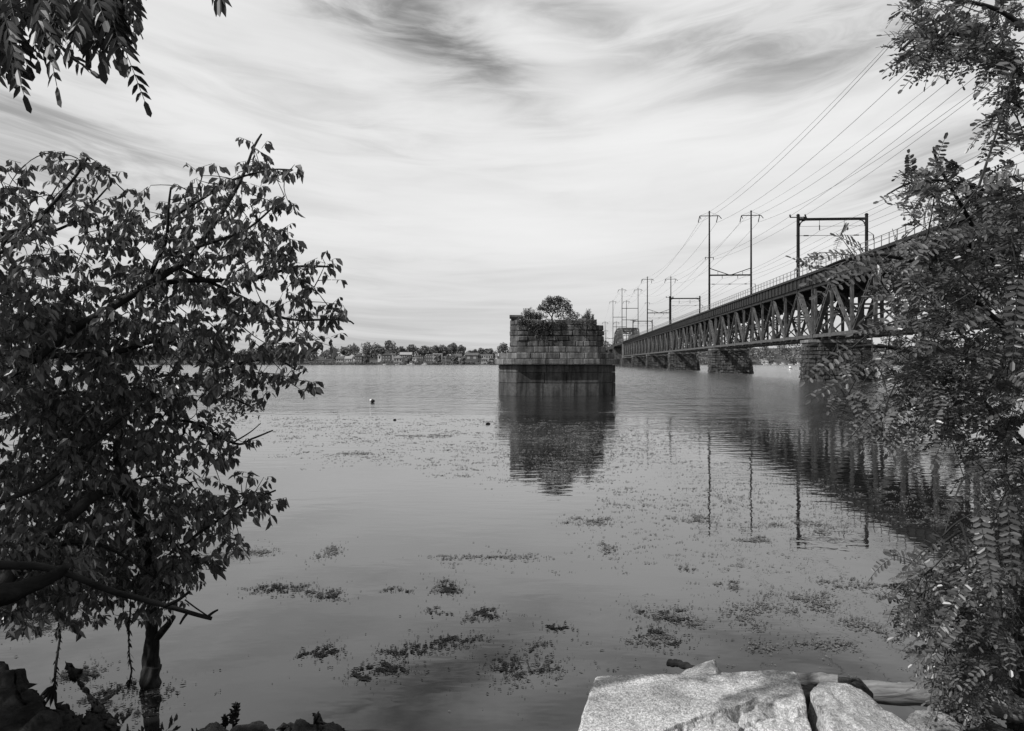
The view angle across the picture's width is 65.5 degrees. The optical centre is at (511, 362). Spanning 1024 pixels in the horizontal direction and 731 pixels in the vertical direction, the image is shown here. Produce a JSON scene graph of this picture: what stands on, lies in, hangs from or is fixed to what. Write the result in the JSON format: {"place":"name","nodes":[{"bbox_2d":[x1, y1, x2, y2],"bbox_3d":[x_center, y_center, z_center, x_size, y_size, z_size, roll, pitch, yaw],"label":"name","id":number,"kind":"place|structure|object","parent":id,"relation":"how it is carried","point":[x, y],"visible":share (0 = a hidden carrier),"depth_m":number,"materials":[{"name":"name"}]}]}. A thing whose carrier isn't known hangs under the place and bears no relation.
{"place":"outdoors","nodes":[
{"label":"outdoors","id":0,"kind":"place"},
{"bbox_2d":[0,365,1023,730],"bbox_3d":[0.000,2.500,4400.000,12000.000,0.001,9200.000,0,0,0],"label":"water","id":1,"kind":"structure","parent":0,"point":[390,521],"depth_m":10.68,"materials":[{"name":"liquid"}]},
{"bbox_2d":[1,604,125,656],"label":"weed raft","id":2,"kind":"object","parent":1,"relation":"on","point":[45,628],"visible":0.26,"depth_m":7.54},
{"bbox_2d":[49,648,128,696],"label":"weed raft","id":3,"kind":"object","parent":1,"relation":"on","point":[84,674],"visible":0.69,"depth_m":6.37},
{"bbox_2d":[69,667,185,726],"bbox_3d":[-2.872,2.490,5.970,0.993,0.011,1.440,0,0,-13],"label":"weed raft","id":4,"kind":"object","parent":1,"relation":"on","point":[107,696],"visible":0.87,"depth_m":5.92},
{"bbox_2d":[0,134,353,689],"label":"leaning tree","id":5,"kind":"object","parent":1,"relation":"in","point":[49,329],"visible":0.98,"depth_m":5.60,"materials":[{"name":"black plant"}]},
{"bbox_2d":[41,623,62,705],"bbox_3d":[-3.131,2.058,5.395,0.166,0.585,0.059,0,0,0],"label":"dead weed strand","id":6,"kind":"object","parent":5,"relation":"hanging from","point":[50,692],"visible":0.94,"depth_m":5.40},
{"bbox_2d":[0,560,217,624],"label":"dead branch","id":7,"kind":"object","parent":5,"relation":"attached to","point":[12,592],"visible":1,"depth_m":3.38,"materials":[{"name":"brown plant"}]},
{"bbox_2d":[125,611,134,690],"bbox_3d":[-2.595,1.964,5.398,0.078,0.549,0.066,0,0,0],"label":"dead weed strand","id":8,"kind":"object","parent":5,"relation":"hanging from","point":[128,632],"visible":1,"depth_m":5.40},
{"bbox_2d":[164,560,175,600],"bbox_3d":[-2.313,1.483,5.388,0.075,0.283,0.066,0,0,29],"label":"dead weed strand","id":9,"kind":"object","parent":5,"relation":"hanging from","point":[170,585],"visible":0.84,"depth_m":5.39},
{"bbox_2d":[207,538,280,562],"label":"weed raft","id":10,"kind":"object","parent":1,"relation":"on","point":[256,551],"visible":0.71,"depth_m":10.43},
{"bbox_2d":[238,577,317,597],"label":"weed raft","id":11,"kind":"object","parent":1,"relation":"on","point":[272,588],"visible":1,"depth_m":8.79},
{"bbox_2d":[280,580,351,603],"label":"weed raft","id":12,"kind":"object","parent":1,"relation":"on","point":[331,593],"visible":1,"depth_m":8.55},
{"bbox_2d":[295,630,347,668],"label":"weed raft","id":13,"kind":"object","parent":1,"relation":"on","point":[333,650],"visible":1,"depth_m":6.84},
{"bbox_2d":[296,541,348,568],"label":"weed raft","id":14,"kind":"object","parent":1,"relation":"on","point":[332,549],"visible":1,"depth_m":10.44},
{"bbox_2d":[328,653,425,693],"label":"weed raft","id":15,"kind":"object","parent":1,"relation":"on","point":[392,668],"visible":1,"depth_m":6.45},
{"bbox_2d":[383,586,414,591],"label":"weed raft","id":16,"kind":"object","parent":1,"relation":"on","point":[391,588],"visible":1,"depth_m":8.74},
{"bbox_2d":[344,629,509,677],"bbox_3d":[-0.714,2.490,7.062,1.406,0.011,1.545,0,0,0],"label":"weed raft","id":17,"kind":"object","parent":1,"relation":"on","point":[404,651],"visible":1,"depth_m":6.99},
{"bbox_2d":[399,570,487,615],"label":"weed raft","id":18,"kind":"object","parent":1,"relation":"on","point":[447,589],"visible":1,"depth_m":8.77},
{"bbox_2d":[442,604,508,623],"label":"weed raft","id":19,"kind":"object","parent":1,"relation":"on","point":[481,610],"visible":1,"depth_m":7.86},
{"bbox_2d":[418,554,593,561],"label":"weed raft","id":20,"kind":"object","parent":1,"relation":"on","point":[493,556],"visible":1,"depth_m":10.20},
{"bbox_2d":[427,636,589,718],"bbox_3d":[0.006,2.490,6.562,1.407,0.011,1.979,0,0,-8],"label":"weed raft","id":21,"kind":"object","parent":1,"relation":"on","point":[512,669],"visible":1,"depth_m":6.50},
{"bbox_2d":[495,315,619,395],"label":"abandoned pier","id":22,"kind":"structure","parent":1,"relation":"in","point":[565,358],"depth_m":59.49,"materials":[{"name":"stone"}]},
{"bbox_2d":[521,306,542,319],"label":"tall weeds","id":23,"kind":"object","parent":22,"relation":"on","point":[532,315],"visible":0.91,"depth_m":60.35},
{"bbox_2d":[516,315,561,338],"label":"hanging creeper","id":24,"kind":"object","parent":22,"relation":"attached to","point":[539,323],"visible":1,"depth_m":59.49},
{"bbox_2d":[537,295,573,319],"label":"tree","id":25,"kind":"object","parent":22,"relation":"on","point":[550,302],"visible":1,"depth_m":60.73,"materials":[{"name":"grey plant"}]},
{"bbox_2d":[543,311,579,319],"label":"leafy bush","id":26,"kind":"object","parent":22,"relation":"on","point":[574,316],"visible":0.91,"depth_m":60.44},
{"bbox_2d":[571,318,596,328],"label":"hanging creeper","id":27,"kind":"object","parent":22,"relation":"hanging from","point":[584,321],"visible":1,"depth_m":59.56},
{"bbox_2d":[581,309,593,318],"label":"tall weeds","id":28,"kind":"object","parent":22,"relation":"on","point":[587,316],"visible":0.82,"depth_m":60.30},
{"bbox_2d":[533,621,588,633],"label":"weed raft","id":29,"kind":"object","parent":1,"relation":"on","point":[553,627],"visible":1,"depth_m":7.47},
{"bbox_2d":[120,409,1023,695],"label":"weed flecks","id":30,"kind":"object","parent":1,"relation":"on","point":[628,481],"visible":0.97,"depth_m":19.02,"materials":[{"name":"plant"}]},
{"bbox_2d":[551,514,642,527],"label":"weed raft","id":31,"kind":"object","parent":1,"relation":"on","point":[599,522],"visible":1,"depth_m":12.47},
{"bbox_2d":[588,540,623,555],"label":"weed raft","id":32,"kind":"object","parent":1,"relation":"on","point":[605,545],"visible":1,"depth_m":10.70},
{"bbox_2d":[605,345,621,365],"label":"viaduct","id":33,"kind":"object","parent":1,"relation":"on","point":[617,351],"visible":0.23,"depth_m":549.88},
{"bbox_2d":[609,300,626,337],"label":"catenary mast","id":34,"kind":"object","parent":33,"relation":"on","point":[626,315],"visible":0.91,"depth_m":561.19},
{"bbox_2d":[625,83,985,312],"bbox_3d":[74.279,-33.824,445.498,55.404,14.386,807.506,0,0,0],"label":"overhead wire","id":35,"kind":"object","parent":34,"relation":"hanging from","point":[845,179],"visible":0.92,"depth_m":120.52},
{"bbox_2d":[621,344,631,365],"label":"tower pier","id":36,"kind":"structure","parent":1,"relation":"in","point":[626,361],"depth_m":455.56,"materials":[{"name":"stone"}]},
{"bbox_2d":[613,328,639,346],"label":"through truss span","id":37,"kind":"object","parent":36,"relation":"on","point":[618,336],"visible":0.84,"depth_m":492.77,"materials":[{"name":"metal"}]},
{"bbox_2d":[631,355,645,366],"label":"bridge pier","id":38,"kind":"structure","parent":1,"relation":"in","point":[638,361],"depth_m":384.14,"materials":[{"name":"stone"}]},
{"bbox_2d":[623,335,645,356],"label":"truss span","id":39,"kind":"object","parent":38,"relation":"on","point":[628,345],"visible":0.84,"depth_m":418.05,"materials":[{"name":"metal"}]},
{"bbox_2d":[633,329,663,355],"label":"truss span","id":40,"kind":"object","parent":38,"relation":"on","point":[641,350],"visible":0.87,"depth_m":347.99,"materials":[{"name":"metal"}]},
{"bbox_2d":[641,276,677,331],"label":"catenary mast","id":41,"kind":"object","parent":40,"relation":"on","point":[647,279],"visible":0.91,"depth_m":322.28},
{"bbox_2d":[580,623,722,672],"bbox_3d":[1.462,2.490,7.064,1.262,0.011,1.175,0,0,41],"label":"weed raft","id":42,"kind":"object","parent":1,"relation":"on","point":[649,637],"visible":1,"depth_m":7.18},
{"bbox_2d":[645,354,667,367],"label":"bridge pier","id":43,"kind":"structure","parent":1,"relation":"in","point":[656,361],"depth_m":314.10,"materials":[{"name":"stone"}]},
{"bbox_2d":[615,600,720,643],"bbox_3d":[1.773,2.490,7.864,1.229,0.011,1.488,0,0,-28],"label":"weed raft","id":44,"kind":"object","parent":1,"relation":"on","point":[655,616],"visible":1,"depth_m":7.78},
{"bbox_2d":[668,352,699,369],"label":"bridge pier","id":45,"kind":"structure","parent":1,"relation":"in","point":[683,361],"depth_m":244.11,"materials":[{"name":"stone"}]},
{"bbox_2d":[648,321,694,354],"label":"truss span","id":46,"kind":"object","parent":45,"relation":"on","point":[664,333],"visible":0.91,"depth_m":275.48,"materials":[{"name":"metal"}]},
{"bbox_2d":[666,296,701,323],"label":"catenary portal","id":47,"kind":"object","parent":46,"relation":"on","point":[672,297],"visible":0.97,"depth_m":252.22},
{"bbox_2d":[671,303,747,352],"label":"truss span","id":48,"kind":"object","parent":45,"relation":"on","point":[701,325],"visible":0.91,"depth_m":203.74,"materials":[{"name":"metal"}]},
{"bbox_2d":[698,210,762,317],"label":"catenary mast","id":49,"kind":"object","parent":48,"relation":"on","point":[735,274],"visible":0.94,"depth_m":182.10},
{"bbox_2d":[604,0,930,320],"bbox_3d":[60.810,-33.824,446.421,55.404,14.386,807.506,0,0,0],"label":"overhead wire","id":50,"kind":"object","parent":49,"relation":"hanging from","point":[795,145],"visible":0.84,"depth_m":99.17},
{"bbox_2d":[615,0,928,298],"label":"overhead wire","id":51,"kind":"object","parent":49,"relation":"attached to","point":[810,124],"visible":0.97,"depth_m":103.51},
{"bbox_2d":[621,5,975,298],"bbox_3d":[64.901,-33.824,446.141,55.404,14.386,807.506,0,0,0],"label":"overhead wire","id":52,"kind":"object","parent":49,"relation":"hanging from","point":[822,149],"visible":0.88,"depth_m":103.31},
{"bbox_2d":[638,81,994,317],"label":"overhead wire","id":53,"kind":"object","parent":49,"relation":"hanging from","point":[857,181],"visible":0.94,"depth_m":87.73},
{"bbox_2d":[639,131,1020,324],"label":"overhead wire","id":54,"kind":"object","parent":49,"relation":"hanging from","point":[833,225],"visible":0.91,"depth_m":108.42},
{"bbox_2d":[646,156,1014,324],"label":"overhead wire","id":55,"kind":"object","parent":49,"relation":"hanging from","point":[829,239],"visible":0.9,"depth_m":115.06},
{"bbox_2d":[640,38,1021,310],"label":"overhead wire","id":56,"kind":"object","parent":49,"relation":"attached to","point":[862,165],"visible":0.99,"depth_m":82.40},
{"bbox_2d":[642,142,1022,325],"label":"overhead wire","id":57,"kind":"object","parent":49,"relation":"hanging from","point":[841,229],"visible":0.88,"depth_m":105.47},
{"bbox_2d":[656,8,1023,287],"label":"overhead wire","id":58,"kind":"object","parent":49,"relation":"hanging from","point":[832,160],"visible":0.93,"depth_m":121.58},
{"bbox_2d":[651,511,717,525],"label":"weed raft","id":59,"kind":"object","parent":1,"relation":"on","point":[699,519],"visible":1,"depth_m":12.69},
{"bbox_2d":[709,575,743,594],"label":"weed raft","id":60,"kind":"object","parent":1,"relation":"on","point":[732,586],"visible":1,"depth_m":8.90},
{"bbox_2d":[707,347,753,373],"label":"bridge pier","id":61,"kind":"structure","parent":1,"relation":"in","point":[729,361],"depth_m":174.12,"materials":[{"name":"stone"}]},
{"bbox_2d":[715,534,781,546],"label":"weed raft","id":62,"kind":"object","parent":1,"relation":"on","point":[758,540],"visible":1,"depth_m":11.18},
{"bbox_2d":[695,585,826,640],"bbox_3d":[2.448,2.490,8.031,1.920,0.011,1.567,0,0,-37],"label":"weed raft","id":63,"kind":"object","parent":1,"relation":"on","point":[754,609],"visible":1,"depth_m":7.97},
{"bbox_2d":[741,636,780,658],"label":"weed raft","id":64,"kind":"object","parent":1,"relation":"on","point":[752,647],"visible":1,"depth_m":6.97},
{"bbox_2d":[741,515,839,552],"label":"weed raft","id":65,"kind":"object","parent":1,"relation":"on","point":[798,522],"visible":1,"depth_m":12.15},
{"bbox_2d":[760,584,857,630],"bbox_3d":[3.059,2.490,8.288,1.132,0.011,1.667,0,0,12],"label":"weed raft","id":66,"kind":"object","parent":1,"relation":"on","point":[822,603],"visible":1,"depth_m":8.33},
{"bbox_2d":[776,632,882,671],"bbox_3d":[2.793,2.490,7.041,0.897,0.011,1.263,0,0,38],"label":"weed raft","id":67,"kind":"object","parent":1,"relation":"on","point":[824,643],"visible":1,"depth_m":7.04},
{"bbox_2d":[799,338,877,380],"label":"bridge pier","id":68,"kind":"structure","parent":1,"relation":"in","point":[813,353],"depth_m":104.21,"materials":[{"name":"stone"}]},
{"bbox_2d":[713,266,860,348],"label":"truss span","id":69,"kind":"object","parent":68,"relation":"on","point":[786,298],"visible":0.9,"depth_m":130.31,"materials":[{"name":"metal"}]},
{"bbox_2d":[789,213,873,290],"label":"catenary portal","id":70,"kind":"object","parent":69,"relation":"on","point":[798,222],"visible":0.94,"depth_m":112.28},
{"bbox_2d":[809,183,1023,339],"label":"truss span","id":71,"kind":"object","parent":68,"relation":"on","point":[857,287],"visible":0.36,"depth_m":91.94,"materials":[{"name":"metal"}]},
{"bbox_2d":[809,575,894,592],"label":"weed raft","id":72,"kind":"object","parent":1,"relation":"on","point":[846,586],"visible":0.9,"depth_m":8.94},
{"bbox_2d":[830,610,902,644],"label":"weed raft","id":73,"kind":"object","parent":1,"relation":"on","point":[871,627],"visible":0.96,"depth_m":7.53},
{"bbox_2d":[0,0,1023,355],"label":"sky","id":74,"kind":"structure","parent":0,"point":[466,165],"materials":[{"name":"white"}]},
{"bbox_2d":[54,347,1015,364],"bbox_3d":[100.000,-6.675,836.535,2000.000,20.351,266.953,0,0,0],"label":"bank","id":75,"kind":"structure","parent":0,"point":[779,361],"depth_m":733.66,"materials":[{"name":"grey plant"}]},
{"bbox_2d":[336,356,344,361],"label":"house","id":76,"kind":"structure","parent":75,"relation":"on","point":[340,359],"depth_m":735.00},
{"bbox_2d":[344,344,358,355],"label":"shore tree","id":77,"kind":"object","parent":75,"relation":"on","point":[348,353],"visible":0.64,"depth_m":788.16,"materials":[{"name":"grey plant"}]},
{"bbox_2d":[355,354,362,363],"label":"house","id":78,"kind":"structure","parent":75,"relation":"on","point":[358,357],"depth_m":720.00,"materials":[{"name":"brick"}]},
{"bbox_2d":[361,342,373,357],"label":"shore tree","id":79,"kind":"object","parent":75,"relation":"on","point":[365,349],"visible":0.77,"depth_m":777.69,"materials":[{"name":"grey plant"}]},
{"bbox_2d":[369,342,382,357],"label":"shore tree","id":80,"kind":"object","parent":75,"relation":"on","point":[375,350],"visible":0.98,"depth_m":774.00,"materials":[{"name":"grey plant"}]},
{"bbox_2d":[382,352,391,362],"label":"house","id":81,"kind":"structure","parent":75,"relation":"on","point":[386,356],"depth_m":728.00,"materials":[{"name":"brick"}]},
{"bbox_2d":[387,342,398,353],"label":"shore tree","id":82,"kind":"object","parent":75,"relation":"on","point":[393,350],"visible":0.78,"depth_m":770.17,"materials":[{"name":"grey plant"}]},
{"bbox_2d":[394,355,402,363],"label":"house","id":83,"kind":"structure","parent":75,"relation":"on","point":[398,358],"depth_m":720.00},
{"bbox_2d":[399,352,412,360],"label":"house","id":84,"kind":"structure","parent":75,"relation":"on","point":[403,355],"depth_m":750.00,"materials":[{"name":"brick"}]},
{"bbox_2d":[406,344,418,356],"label":"shore tree","id":85,"kind":"object","parent":75,"relation":"on","point":[412,348],"visible":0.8,"depth_m":777.10,"materials":[{"name":"grey plant"}]},
{"bbox_2d":[430,345,441,354],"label":"shore tree","id":86,"kind":"object","parent":75,"relation":"on","point":[434,348],"visible":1,"depth_m":778.35,"materials":[{"name":"grey plant"}]},
{"bbox_2d":[438,344,447,355],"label":"shore tree","id":87,"kind":"object","parent":75,"relation":"on","point":[444,350],"visible":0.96,"depth_m":781.87,"materials":[{"name":"grey plant"}]},
{"bbox_2d":[447,343,458,355],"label":"shore tree","id":88,"kind":"object","parent":75,"relation":"on","point":[452,346],"visible":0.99,"depth_m":784.42,"materials":[{"name":"grey plant"}]},
{"bbox_2d":[456,344,465,355],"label":"shore tree","id":89,"kind":"object","parent":75,"relation":"on","point":[460,350],"visible":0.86,"depth_m":778.18,"materials":[{"name":"grey plant"}]},
{"bbox_2d":[465,353,478,361],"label":"town building","id":90,"kind":"structure","parent":75,"relation":"on","point":[471,356],"depth_m":735.00,"materials":[{"name":"brick"}]},
{"bbox_2d":[479,354,492,361],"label":"town building","id":91,"kind":"structure","parent":75,"relation":"on","point":[487,356],"depth_m":740.00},
{"bbox_2d":[497,342,508,352],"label":"shore tree","id":92,"kind":"object","parent":75,"relation":"on","point":[502,347],"visible":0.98,"depth_m":738.12,"materials":[{"name":"grey plant"}]},
{"bbox_2d":[0,336,1019,364],"bbox_3d":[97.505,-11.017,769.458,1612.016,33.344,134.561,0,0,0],"label":"distant woods","id":93,"kind":"object","parent":75,"relation":"on","point":[795,354],"visible":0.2,"depth_m":750.68,"materials":[{"name":"plant"}]},
{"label":"catenary mast","id":94,"kind":"object","parent":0,"visible":0},
{"bbox_2d":[607,18,1023,334],"bbox_3d":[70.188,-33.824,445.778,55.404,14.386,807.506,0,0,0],"label":"overhead wire","id":95,"kind":"object","parent":94,"relation":"hanging from","point":[839,165],"visible":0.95,"depth_m":110.16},
{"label":"river bank","id":96,"kind":"structure","parent":0,"visible":0},
{"bbox_2d":[0,661,64,730],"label":"gnarled root","id":97,"kind":"object","parent":96,"relation":"on","point":[23,707],"visible":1,"depth_m":4.28,"materials":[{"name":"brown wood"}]},
{"bbox_2d":[52,701,85,730],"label":"gnarled root","id":98,"kind":"object","parent":97,"relation":"on","point":[71,720],"visible":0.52,"depth_m":4.40,"materials":[{"name":"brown wood"}]},
{"bbox_2d":[64,661,120,730],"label":"gnarled root","id":99,"kind":"object","parent":96,"relation":"on","point":[98,718],"visible":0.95,"depth_m":4.50,"materials":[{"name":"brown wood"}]},
{"bbox_2d":[0,0,231,116],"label":"overhanging tree","id":100,"kind":"object","parent":96,"relation":"on","point":[93,23],"visible":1,"depth_m":3.11,"materials":[{"name":"black plant"}]},
{"bbox_2d":[197,722,228,730],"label":"mossy stone","id":101,"kind":"object","parent":96,"relation":"on","point":[215,726],"visible":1,"depth_m":4.61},
{"bbox_2d":[230,721,274,730],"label":"mossy stone","id":102,"kind":"object","parent":96,"relation":"on","point":[257,726],"visible":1,"depth_m":4.67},
{"bbox_2d":[221,702,240,728],"bbox_3d":[-1.680,2.105,4.750,0.119,0.167,0.060,0,0,0],"label":"sprouting weed","id":103,"kind":"object","parent":102,"relation":"on","point":[233,715],"visible":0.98,"depth_m":4.74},
{"bbox_2d":[276,711,325,730],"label":"mossy stone","id":104,"kind":"object","parent":96,"relation":"on","point":[300,724],"visible":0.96,"depth_m":4.75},
{"bbox_2d":[316,721,345,730],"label":"mossy stone","id":105,"kind":"object","parent":96,"relation":"on","point":[331,726],"visible":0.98,"depth_m":4.73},
{"bbox_2d":[666,659,693,668],"bbox_3d":[1.218,2.150,5.636,0.084,0.090,0.303,0,0,-31],"label":"driftwood log","id":106,"kind":"object","parent":96,"relation":"on","point":[681,664],"visible":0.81,"depth_m":5.68,"materials":[{"name":"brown wood"}]},
{"bbox_2d":[578,670,811,730],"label":"granite block","id":107,"kind":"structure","parent":96,"relation":"on","point":[764,700],"depth_m":4.22,"materials":[{"name":"stone"}]},
{"bbox_2d":[681,660,721,674],"bbox_3d":[1.202,2.315,5.008,0.370,0.797,0.356,0,0,-15],"label":"wedge rock","id":108,"kind":"object","parent":96,"relation":"on","point":[708,667],"visible":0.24,"depth_m":5.05,"materials":[{"name":"stone"}]},
{"bbox_2d":[732,670,838,686],"bbox_3d":[1.786,2.075,5.222,0.692,0.102,0.125,0,0,9],"label":"driftwood log","id":109,"kind":"object","parent":96,"relation":"on","point":[816,678],"visible":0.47,"depth_m":5.17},
{"bbox_2d":[802,683,814,720],"bbox_3d":[1.774,2.222,4.758,0.121,0.587,0.330,0,0,13],"label":"dark stone","id":110,"kind":"object","parent":96,"relation":"on","point":[807,689],"visible":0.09,"depth_m":4.74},
{"bbox_2d":[838,677,872,697],"bbox_3d":[2.046,2.225,4.698,0.232,0.772,0.485,0,0,21],"label":"dark stone","id":111,"kind":"object","parent":96,"relation":"on","point":[856,682],"visible":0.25,"depth_m":4.71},
{"bbox_2d":[808,682,917,730],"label":"boulder","id":112,"kind":"object","parent":96,"relation":"on","point":[840,707],"visible":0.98,"depth_m":4.21,"materials":[{"name":"stone"}]},
{"bbox_2d":[786,0,1023,730],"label":"locust tree","id":113,"kind":"object","parent":96,"relation":"on","point":[998,664],"visible":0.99,"depth_m":4.32,"materials":[{"name":"grey plant"}]},
{"bbox_2d":[906,710,962,730],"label":"grey stone","id":114,"kind":"object","parent":96,"relation":"on","point":[916,719],"visible":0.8,"depth_m":4.70,"materials":[{"name":"stone"}]},
{"bbox_2d":[862,680,1023,722],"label":"driftwood log","id":115,"kind":"object","parent":96,"relation":"on","point":[890,693],"visible":0.48,"depth_m":5.34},
{"bbox_2d":[968,722,1012,730],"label":"dark stone","id":116,"kind":"object","parent":96,"relation":"on","point":[988,726],"visible":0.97,"depth_m":4.89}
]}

